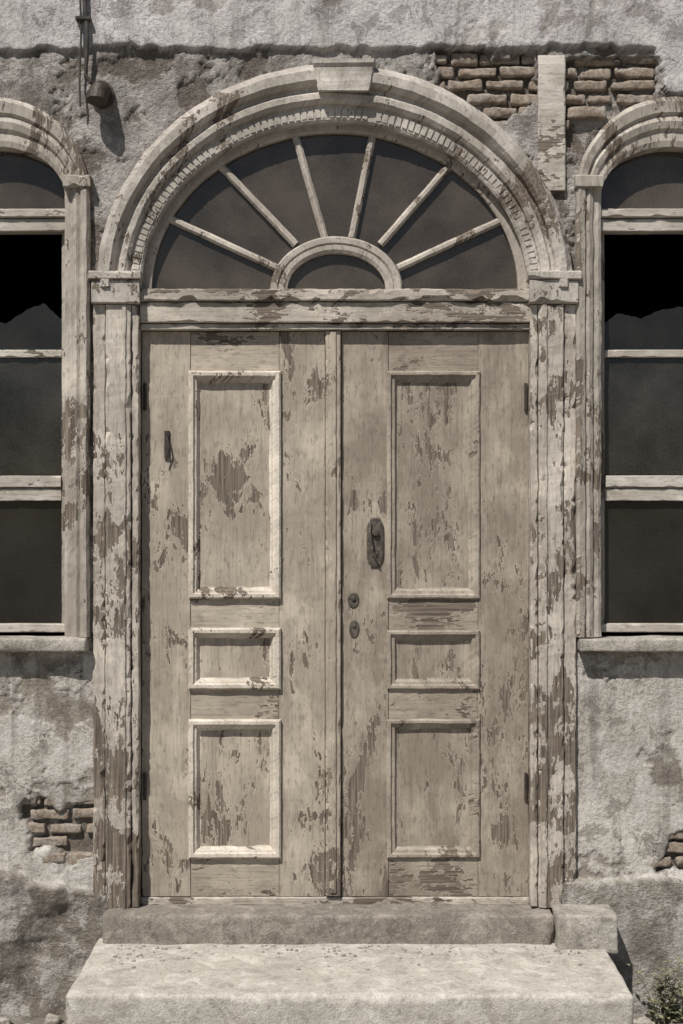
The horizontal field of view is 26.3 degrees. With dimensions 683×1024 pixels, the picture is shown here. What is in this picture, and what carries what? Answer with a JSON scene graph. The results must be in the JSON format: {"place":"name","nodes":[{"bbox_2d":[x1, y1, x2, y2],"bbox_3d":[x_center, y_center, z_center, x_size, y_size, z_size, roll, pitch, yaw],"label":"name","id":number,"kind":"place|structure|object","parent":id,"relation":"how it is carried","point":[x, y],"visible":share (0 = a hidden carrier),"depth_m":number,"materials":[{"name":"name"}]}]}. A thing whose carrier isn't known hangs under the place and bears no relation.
{"place":"outdoors","nodes":[
{"label":"outdoors","id":0,"kind":"place"},
{"bbox_2d":[11,801,670,1023],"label":"ground","id":1,"kind":"structure","parent":0,"point":[33,1021],"depth_m":5.97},
{"bbox_2d":[0,0,682,1018],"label":"plaster","id":2,"kind":"object","parent":1,"relation":"on","point":[160,66],"visible":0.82,"depth_m":6.00,"materials":[{"name":"grey paint"}]},
{"bbox_2d":[0,635,88,651],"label":"sill","id":3,"kind":"structure","parent":2,"relation":"attached to","point":[26,643],"depth_m":5.92,"materials":[{"name":"stone"}]},
{"bbox_2d":[0,623,64,631],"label":"bottom rail","id":4,"kind":"object","parent":3,"relation":"on","point":[32,627],"visible":0.96,"depth_m":6.05,"materials":[{"name":"paint"}]},
{"bbox_2d":[0,502,61,622],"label":"pane","id":5,"kind":"object","parent":4,"relation":"on","point":[27,529],"visible":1,"depth_m":6.08,"materials":[{"name":"grey glass"}]},
{"bbox_2d":[62,233,64,623],"bbox_3d":[-1.146,-0.385,6.075,0.026,1.723,0.042,0,0,0],"label":"stile","id":6,"kind":"object","parent":4,"relation":"on","point":[63,428],"visible":0.45,"depth_m":6.05,"materials":[{"name":"paint"}]},
{"bbox_2d":[0,488,61,500],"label":"meeting rail","id":7,"kind":"object","parent":6,"relation":"attached to","point":[30,494],"visible":1,"depth_m":6.05,"materials":[{"name":"beige wood"}]},
{"bbox_3d":[-1.696,-0.385,6.075,0.026,1.723,0.042,0,0,0],"label":"left stile","id":8,"kind":"object","parent":4,"relation":"on","visible":0},
{"bbox_2d":[0,303,61,349],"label":"pane","id":9,"kind":"structure","parent":8,"relation":"attached to","point":[12,337],"depth_m":6.08,"materials":[{"name":"glass"}]},
{"bbox_2d":[0,476,61,487],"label":"meeting rail","id":10,"kind":"object","parent":8,"relation":"attached to","point":[30,481],"visible":1,"depth_m":6.04,"materials":[{"name":"paint"}]},
{"bbox_2d":[0,359,61,474],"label":"pane","id":11,"kind":"object","parent":10,"relation":"on","point":[55,399],"visible":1,"depth_m":6.08,"materials":[{"name":"glass"}]},
{"bbox_2d":[0,350,61,357],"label":"muntin","id":12,"kind":"object","parent":8,"relation":"attached to","point":[30,353],"visible":1,"depth_m":6.06,"materials":[{"name":"paint"}]},
{"bbox_2d":[0,97,90,636],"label":"architrave","id":13,"kind":"object","parent":2,"relation":"attached to","point":[34,132],"visible":1,"depth_m":5.97,"materials":[{"name":"paint"}]},
{"bbox_2d":[0,152,64,208],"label":"lunette glass","id":14,"kind":"object","parent":13,"relation":"attached to","point":[16,192],"visible":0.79,"depth_m":6.08,"materials":[{"name":"black glass"}]},
{"bbox_2d":[0,219,64,234],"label":"transom rail","id":15,"kind":"object","parent":13,"relation":"attached to","point":[30,226],"visible":0.93,"depth_m":6.02,"materials":[{"name":"beige wood"}]},
{"bbox_2d":[0,209,64,218],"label":"transom lip","id":16,"kind":"object","parent":15,"relation":"on","point":[32,213],"visible":0.73,"depth_m":6.00,"materials":[{"name":"beige wood"}]},
{"bbox_2d":[63,175,91,188],"bbox_3d":[-1.077,-1.347,5.975,0.112,0.050,0.052,0,0,0],"label":"impost","id":17,"kind":"object","parent":2,"relation":"attached to","point":[72,181],"visible":1,"depth_m":5.95,"materials":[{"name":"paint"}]},
{"bbox_2d":[75,0,90,106],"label":"electric cable","id":18,"kind":"object","parent":2,"relation":"attached to","point":[85,18],"visible":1,"depth_m":5.95,"materials":[{"name":"rubber"}]},
{"bbox_2d":[84,74,114,108],"bbox_3d":[-0.990,-1.716,5.943,0.120,0.136,0.154,0,0,0],"label":"pipe fitting","id":19,"kind":"object","parent":2,"relation":"attached to","point":[100,94],"visible":1,"depth_m":5.91,"materials":[{"name":"metal"}]},
{"bbox_2d":[93,305,106,894],"bbox_3d":[-0.990,0.381,6.004,0.054,2.458,0.058,0,0,0],"label":"pilaster outer strip","id":20,"kind":"object","parent":2,"relation":"attached to","point":[99,590],"visible":0.87,"depth_m":5.98,"materials":[{"name":"paint"}]},
{"bbox_2d":[91,280,140,304],"bbox_3d":[-0.920,-0.898,5.989,0.198,0.099,0.085,0,0,0],"label":"pilaster capital","id":21,"kind":"object","parent":2,"relation":"attached to","point":[122,292],"visible":0.91,"depth_m":5.95,"materials":[{"name":"paint"}]},
{"bbox_2d":[88,271,143,280],"bbox_3d":[-0.922,-0.963,5.984,0.217,0.038,0.097,0,0,0],"label":"pilaster capital top","id":22,"kind":"object","parent":21,"relation":"on","point":[119,275],"visible":0.85,"depth_m":5.94,"materials":[{"name":"beige stone"}]},
{"bbox_2d":[97,65,571,288],"bbox_3d":[-0.028,-1.372,6.006,1.949,0.913,0.143,0,0,0],"label":"arch architrave","id":23,"kind":"object","parent":2,"relation":"attached to","point":[213,121],"visible":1,"depth_m":5.96,"materials":[{"name":"beige stone"}]},
{"bbox_2d":[132,108,537,270],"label":"arch dentils","id":24,"kind":"object","parent":23,"relation":"attached to","point":[479,165],"visible":1,"depth_m":5.98,"materials":[{"name":"beige stone"}]},
{"bbox_2d":[143,125,526,288],"bbox_3d":[-0.027,-1.258,6.048,1.589,0.682,0.038,0,0,0],"label":"fanlight rim","id":25,"kind":"object","parent":23,"relation":"attached to","point":[211,169],"visible":0.99,"depth_m":6.03,"materials":[{"name":"beige wood"}]},
{"bbox_2d":[153,135,516,289],"bbox_3d":[-0.028,-1.251,6.062,1.575,0.682,0.001,0,0,0],"label":"fanlight glass","id":26,"kind":"object","parent":25,"relation":"in","point":[271,179],"visible":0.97,"depth_m":6.06,"materials":[{"name":"black glass"}]},
{"bbox_2d":[169,135,500,271],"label":"fanlight bars","id":27,"kind":"object","parent":25,"relation":"attached to","point":[283,232],"visible":1,"depth_m":6.04,"materials":[{"name":"beige wood"}]},
{"bbox_2d":[312,58,374,93],"bbox_3d":[0.009,-1.770,5.959,0.255,0.128,0.087,0,0,0],"label":"keystone","id":28,"kind":"object","parent":23,"relation":"attached to","point":[352,75],"visible":0.95,"depth_m":5.93,"materials":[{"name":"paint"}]},
{"bbox_2d":[22,53,682,874],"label":"exposed bricks","id":29,"kind":"object","parent":2,"relation":"attached to","point":[594,83],"visible":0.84,"depth_m":6.02,"materials":[{"name":"brown brick"}]},
{"bbox_2d":[537,304,563,906],"bbox_3d":[0.856,0.383,5.998,0.107,2.463,0.070,0,0,0],"label":"pilaster face","id":30,"kind":"object","parent":2,"relation":"attached to","point":[555,714],"visible":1,"depth_m":5.97},
{"bbox_2d":[543,304,547,907],"bbox_3d":[0.831,0.382,5.964,0.023,2.460,0.017,0,0,0],"label":"pilaster fillet","id":31,"kind":"object","parent":30,"relation":"attached to","point":[545,566],"visible":1,"depth_m":5.96,"materials":[{"name":"paint"}]},
{"bbox_2d":[537,55,565,191],"bbox_3d":[0.861,-1.592,6.011,0.115,0.555,0.060,0,0,0],"label":"timber post","id":32,"kind":"object","parent":2,"relation":"attached to","point":[551,76],"visible":0.95,"depth_m":5.98,"materials":[{"name":"paint"}]},
{"bbox_2d":[529,280,578,304],"bbox_3d":[0.865,-0.897,5.989,0.198,0.097,0.084,0,0,0],"label":"pilaster capital","id":33,"kind":"object","parent":2,"relation":"attached to","point":[546,292],"visible":0.94,"depth_m":5.95,"materials":[{"name":"paint"}]},
{"bbox_2d":[526,270,581,281],"bbox_3d":[0.867,-0.963,5.983,0.215,0.038,0.096,0,0,0],"label":"pilaster capital top","id":34,"kind":"object","parent":33,"relation":"attached to","point":[552,275],"visible":0.85,"depth_m":5.94,"materials":[{"name":"beige stone"}]},
{"bbox_2d":[563,304,575,881],"bbox_3d":[0.935,0.384,6.004,0.055,2.465,0.058,0,0,0],"label":"pilaster outer strip","id":35,"kind":"object","parent":2,"relation":"attached to","point":[569,531],"visible":0.88,"depth_m":5.98,"materials":[{"name":"paint"}]},
{"bbox_2d":[573,175,602,188],"bbox_3d":[1.007,-1.348,5.975,0.114,0.052,0.052,0,0,0],"label":"impost","id":36,"kind":"object","parent":2,"relation":"attached to","point":[591,181],"visible":1,"depth_m":5.95,"materials":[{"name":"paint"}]},
{"bbox_2d":[575,97,682,637],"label":"architrave","id":37,"kind":"object","parent":2,"relation":"attached to","point":[651,126],"visible":1,"depth_m":5.97,"materials":[{"name":"paint"}]},
{"bbox_2d":[601,152,682,208],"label":"lunette glass","id":38,"kind":"object","parent":37,"relation":"attached to","point":[652,181],"visible":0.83,"depth_m":6.08,"materials":[{"name":"black glass"}]},
{"bbox_2d":[601,219,682,234],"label":"transom rail","id":39,"kind":"object","parent":37,"relation":"attached to","point":[638,226],"visible":0.95,"depth_m":6.02,"materials":[{"name":"beige wood"}]},
{"bbox_2d":[601,209,682,218],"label":"transom lip","id":40,"kind":"object","parent":39,"relation":"attached to","point":[641,213],"visible":0.8,"depth_m":6.00,"materials":[{"name":"beige wood"}]},
{"bbox_2d":[577,634,682,651],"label":"sill","id":41,"kind":"structure","parent":2,"relation":"attached to","point":[654,643],"depth_m":5.93,"materials":[{"name":"stone"}]},
{"bbox_2d":[601,623,682,631],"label":"bottom rail","id":42,"kind":"object","parent":41,"relation":"on","point":[641,627],"visible":0.96,"depth_m":6.05,"materials":[{"name":"paint"}]},
{"bbox_2d":[601,233,604,623],"bbox_3d":[1.076,-0.385,6.075,0.026,1.723,0.042,0,0,0],"label":"stile","id":43,"kind":"object","parent":42,"relation":"on","point":[602,432],"visible":0.5,"depth_m":6.05,"materials":[{"name":"paint"}]},
{"bbox_2d":[604,306,682,349],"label":"pane","id":44,"kind":"structure","parent":43,"relation":"attached to","point":[637,333],"depth_m":6.08,"materials":[{"name":"glass"}]},
{"bbox_2d":[604,476,682,487],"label":"meeting rail","id":45,"kind":"object","parent":43,"relation":"attached to","point":[643,481],"visible":1,"depth_m":6.04,"materials":[{"name":"paint"}]},
{"bbox_2d":[604,359,682,474],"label":"pane","id":46,"kind":"object","parent":45,"relation":"on","point":[645,394],"visible":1,"depth_m":6.08,"materials":[{"name":"grey glass"}]},
{"bbox_2d":[604,350,682,357],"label":"muntin","id":47,"kind":"object","parent":43,"relation":"attached to","point":[643,353],"visible":1,"depth_m":6.06,"materials":[{"name":"paint"}]},
{"bbox_2d":[604,488,682,500],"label":"meeting rail","id":48,"kind":"object","parent":43,"relation":"attached to","point":[643,494],"visible":1,"depth_m":6.05,"materials":[{"name":"beige wood"}]},
{"bbox_2d":[604,502,682,622],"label":"pane","id":49,"kind":"object","parent":42,"relation":"on","point":[632,572],"visible":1,"depth_m":6.08,"materials":[{"name":"grey glass"}]},
{"bbox_2d":[0,138,682,800],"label":"interior room","id":50,"kind":"object","parent":1,"relation":"on","point":[642,276],"depth_m":10.50,"materials":[{"name":"grey"}]},
{"bbox_2d":[0,944,682,1023],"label":"plaster rubble","id":51,"kind":"object","parent":1,"relation":"on","point":[50,1018],"visible":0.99,"depth_m":5.82,"materials":[{"name":"stone"}]},
{"bbox_2d":[65,902,633,1023],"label":"stone doorstep","id":52,"kind":"object","parent":1,"relation":"on","point":[249,983],"visible":0.95,"depth_m":5.58,"materials":[{"name":"stone"}]},
{"bbox_2d":[105,304,132,907],"bbox_3d":[-0.912,0.384,5.998,0.108,2.465,0.070,0,0,0],"label":"pilaster face","id":53,"kind":"object","parent":52,"relation":"on","point":[113,630],"visible":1,"depth_m":5.97},
{"bbox_2d":[121,304,126,908],"bbox_3d":[-0.887,0.385,5.964,0.023,2.464,0.016,0,0,0],"label":"pilaster fillet","id":54,"kind":"object","parent":53,"relation":"attached to","point":[123,645],"visible":1,"depth_m":5.96,"materials":[{"name":"paint"}]},
{"bbox_2d":[131,304,141,906],"bbox_3d":[-0.844,0.383,6.025,0.035,2.464,0.095,0,0,0],"label":"pilaster bead","id":55,"kind":"object","parent":52,"relation":"on","point":[136,659],"visible":0.99,"depth_m":5.98,"materials":[{"name":"paint"}]},
{"bbox_2d":[142,895,528,904],"bbox_3d":[-0.025,1.608,6.060,1.600,0.035,0.042,0,0,0],"label":"weather bar","id":56,"kind":"object","parent":52,"relation":"on","point":[285,900],"visible":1,"depth_m":6.04,"materials":[{"name":"paint"}]},
{"bbox_2d":[142,332,324,895],"bbox_3d":[-0.447,0.422,6.059,0.760,2.336,0.064,0,0,0],"label":"leaf","id":57,"kind":"object","parent":56,"relation":"on","point":[233,627],"visible":1,"depth_m":6.05,"materials":[{"name":"paint"}]},
{"bbox_2d":[325,331,340,895],"bbox_3d":[-0.034,0.418,6.053,0.065,2.328,0.056,0,0,0],"label":"astragal","id":58,"kind":"object","parent":57,"relation":"attached to","point":[338,592],"visible":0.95,"depth_m":6.03,"materials":[{"name":"paint"}]},
{"bbox_2d":[330,332,336,892],"bbox_3d":[-0.034,0.413,6.024,0.027,2.310,0.012,0,0,0],"label":"astragal bead","id":59,"kind":"object","parent":58,"relation":"attached to","point":[333,586],"visible":1,"depth_m":6.02,"materials":[{"name":"beige wood"}]},
{"bbox_2d":[143,383,526,799],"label":"door hinges and hook","id":60,"kind":"object","parent":57,"relation":"attached to","point":[166,444],"visible":1,"depth_m":6.04,"materials":[{"name":"metal"}]},
{"bbox_2d":[341,332,528,895],"bbox_3d":[0.387,0.422,6.063,0.775,2.336,0.056,0,0,0],"label":"leaf","id":61,"kind":"object","parent":52,"relation":"on","point":[435,669],"visible":1,"depth_m":6.05,"materials":[{"name":"paint"}]},
{"bbox_2d":[140,302,529,323],"bbox_3d":[-0.026,-0.819,6.033,1.602,0.087,0.077,0,0,0],"label":"transom board","id":62,"kind":"object","parent":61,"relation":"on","point":[334,312],"visible":1,"depth_m":6.00,"materials":[{"name":"beige wood"}]},
{"bbox_2d":[140,288,528,301],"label":"transom cornice","id":63,"kind":"structure","parent":62,"relation":"on","point":[337,295],"depth_m":5.98,"materials":[{"name":"beige wood"}]},
{"bbox_2d":[270,236,402,288],"bbox_3d":[-0.021,-1.027,6.047,0.546,0.222,0.048,0,0,0],"label":"fanlight hub","id":64,"kind":"object","parent":63,"relation":"on","point":[291,262],"visible":0.99,"depth_m":6.03,"materials":[{"name":"beige wood"}]},
{"bbox_2d":[140,324,529,331],"bbox_3d":[-0.027,-0.761,6.041,1.601,0.027,0.060,0,0,0],"label":"transom bead","id":65,"kind":"object","parent":62,"relation":"attached to","point":[328,327],"visible":1,"depth_m":6.01,"materials":[{"name":"beige wood"}]},
{"bbox_2d":[348,517,383,637],"bbox_3d":[0.101,0.272,6.031,0.151,0.499,0.042,0,0,0],"label":"door lock plate","id":66,"kind":"object","parent":61,"relation":"attached to","point":[375,542],"depth_m":6.04,"materials":[{"name":"brown metal"}]},
{"bbox_2d":[528,305,537,905],"bbox_3d":[0.788,0.382,6.025,0.034,2.461,0.096,0,0,0],"label":"pilaster bead","id":67,"kind":"object","parent":52,"relation":"on","point":[533,591],"visible":0.98,"depth_m":5.98,"materials":[{"name":"paint"}]},
{"bbox_2d":[627,958,682,1023],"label":"weed plant","id":68,"kind":"object","parent":1,"relation":"on","point":[672,1014],"visible":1,"depth_m":5.86,"materials":[{"name":"green plant"}]}
]}

